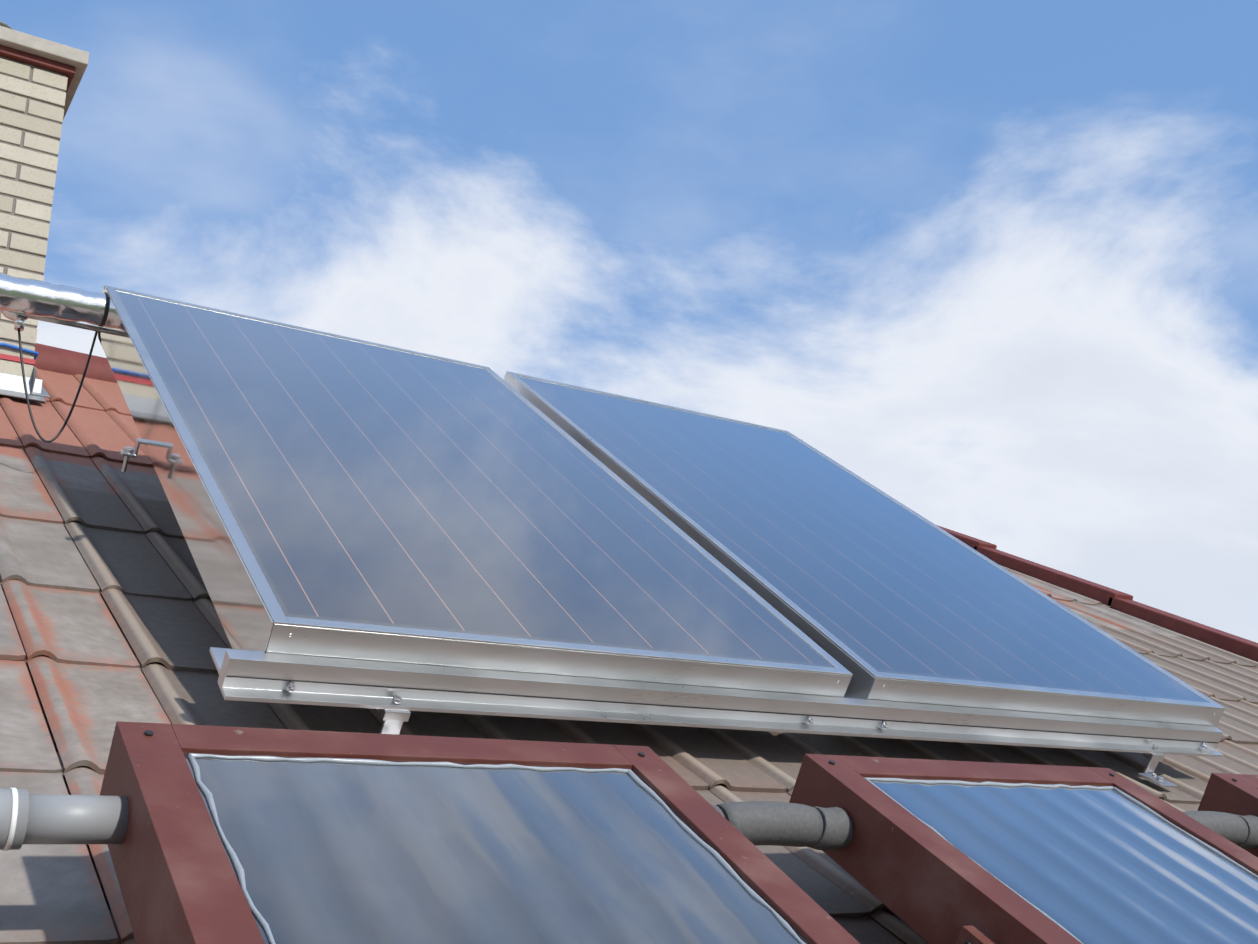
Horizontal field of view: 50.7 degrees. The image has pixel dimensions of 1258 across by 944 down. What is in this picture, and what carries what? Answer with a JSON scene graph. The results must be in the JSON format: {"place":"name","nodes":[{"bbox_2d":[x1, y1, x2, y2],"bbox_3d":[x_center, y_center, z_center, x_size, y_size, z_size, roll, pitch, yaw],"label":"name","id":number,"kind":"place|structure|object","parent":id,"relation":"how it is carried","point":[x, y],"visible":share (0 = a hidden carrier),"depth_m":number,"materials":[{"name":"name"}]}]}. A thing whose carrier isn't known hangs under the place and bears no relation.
{"place":"outdoors","nodes":[
{"label":"outdoors","id":0,"kind":"place"},
{"bbox_2d":[0,385,1254,943],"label":"moss stains","id":1,"kind":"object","parent":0,"point":[226,645],"depth_m":2.37,"materials":[{"name":"plant"}]},
{"bbox_2d":[0,366,1257,943],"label":"roof tiles","id":2,"kind":"object","parent":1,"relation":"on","point":[80,658],"visible":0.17,"depth_m":2.50,"materials":[{"name":"brown tile"}]},
{"bbox_2d":[0,367,49,402],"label":"chimney flashing","id":3,"kind":"object","parent":2,"relation":"on","point":[11,385],"visible":0.62,"depth_m":4.52,"materials":[{"name":"white metal"}]},
{"bbox_2d":[0,0,1257,642],"label":"sky","id":4,"kind":"structure","parent":0,"point":[994,262],"materials":[{"name":"blue"}]},
{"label":"house walls","id":5,"kind":"object","parent":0,"visible":0},
{"bbox_3d":[-5.499,3.052,7.644,10.964,0.180,10.200,10,-50,-32],"label":"roof","id":6,"kind":"object","parent":5,"relation":"on","visible":0},
{"bbox_2d":[0,56,65,364],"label":"chimney mortar","id":7,"kind":"object","parent":6,"relation":"on","point":[12,213],"visible":0.25,"depth_m":4.75,"materials":[{"name":"grey concrete"}]},
{"bbox_2d":[0,353,34,365],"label":"red strap","id":8,"kind":"object","parent":7,"relation":"attached to","point":[16,358],"visible":0.42,"depth_m":4.54,"materials":[{"name":"red plastic"}]},
{"bbox_2d":[0,343,38,359],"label":"blue rope","id":9,"kind":"object","parent":7,"relation":"attached to","point":[35,353],"visible":0.4,"depth_m":4.56,"materials":[{"name":"blue"}]},
{"bbox_2d":[0,58,67,377],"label":"chimney bricks","id":10,"kind":"object","parent":7,"relation":"in","point":[29,175],"visible":0.58,"depth_m":4.75,"materials":[{"name":"beige brick"}]},
{"bbox_2d":[0,21,88,119],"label":"chimney cap","id":11,"kind":"object","parent":10,"relation":"on","point":[71,63],"visible":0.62,"depth_m":4.88,"materials":[{"name":"beige concrete"}]},
{"bbox_2d":[34,343,116,382],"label":"ridge tiles","id":12,"kind":"object","parent":6,"relation":"on","point":[59,360],"visible":0.02,"depth_m":5.39,"materials":[{"name":"red tile"}]},
{"bbox_2d":[120,438,155,471],"bbox_3d":[-1.057,-0.034,2.848,0.066,0.077,0.024,10,17,-32],"label":"roof hook","id":13,"kind":"object","parent":6,"relation":"on","point":[127,452],"visible":1,"depth_m":2.84,"materials":[{"name":"silver metal"}]},
{"bbox_2d":[377,695,410,734],"bbox_3d":[-0.375,0.409,2.118,0.060,0.103,0.063,10,-21,-32],"label":"roof hook","id":14,"kind":"object","parent":6,"relation":"on","point":[393,721],"visible":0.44,"depth_m":2.12,"materials":[{"name":"silver metal"}]},
{"bbox_2d":[209,647,1222,756],"bbox_3d":[0.051,0.173,3.331,2.480,0.056,1.746,10,17,-32],"label":"mounting rail","id":15,"kind":"object","parent":14,"relation":"on","point":[245,675],"visible":0.9,"depth_m":2.40,"materials":[{"name":"metal"}]},
{"bbox_2d":[95,285,852,697],"bbox_3d":[-0.517,0.004,3.163,1.186,0.128,2.002,10,17,-32],"label":"solar collector","id":16,"kind":"object","parent":15,"relation":"on","point":[329,495],"visible":0.94,"depth_m":2.73,"materials":[{"name":"glass"}]},
{"bbox_2d":[0,272,107,442],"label":"foil insulated pipe","id":17,"kind":"object","parent":16,"relation":"attached to","point":[22,300],"visible":0.94,"depth_m":3.50,"materials":[{"name":"silver metal"}]},
{"bbox_2d":[504,371,1224,726],"bbox_3d":[0.531,0.171,3.820,1.183,0.088,2.002,10,17,-32],"label":"solar collector","id":18,"kind":"object","parent":15,"relation":"on","point":[876,593],"visible":0.94,"depth_m":3.46,"materials":[{"name":"glass"}]},
{"bbox_2d":[100,721,859,943],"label":"solar collector","id":19,"kind":"object","parent":6,"relation":"on","point":[240,835],"visible":1,"depth_m":1.40,"materials":[{"name":"red paint"}]},
{"bbox_2d":[0,788,128,850],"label":"grey pipe","id":20,"kind":"object","parent":19,"relation":"attached to","point":[26,817],"visible":1,"depth_m":1.31,"materials":[{"name":"plastic"}]},
{"bbox_2d":[711,801,853,850],"bbox_3d":[0.183,0.481,1.804,0.295,0.066,0.058,10,8,-32],"label":"foam pipe","id":21,"kind":"object","parent":19,"relation":"attached to","point":[757,823],"visible":0.56,"depth_m":1.80,"materials":[{"name":"grey plastic"}]},
{"bbox_2d":[789,754,1257,943],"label":"solar collector","id":22,"kind":"object","parent":6,"relation":"on","point":[948,852],"visible":1,"depth_m":1.86,"materials":[{"name":"red paint"}]},
{"bbox_2d":[1183,811,1257,848],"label":"foam pipe","id":23,"kind":"object","parent":22,"relation":"attached to","point":[1240,831],"visible":0.42,"depth_m":2.33,"materials":[{"name":"grey plastic"}]},
{"bbox_2d":[937,525,1257,661],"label":"verge tiles","id":24,"kind":"object","parent":6,"relation":"attached to","point":[1120,601],"visible":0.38,"depth_m":6.30,"materials":[{"name":"red tile"}]},
{"bbox_2d":[1137,744,1177,787],"bbox_3d":[1.249,0.698,3.148,0.060,0.103,0.063,10,-21,-32],"label":"roof hook","id":25,"kind":"object","parent":6,"relation":"on","point":[1151,765],"visible":0.96,"depth_m":3.15,"materials":[{"name":"silver metal"}]},
{"bbox_2d":[1197,773,1257,856],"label":"solar collector frame","id":26,"kind":"object","parent":6,"relation":"on","point":[1236,794],"visible":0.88,"depth_m":2.47,"materials":[{"name":"red paint"}]}
]}

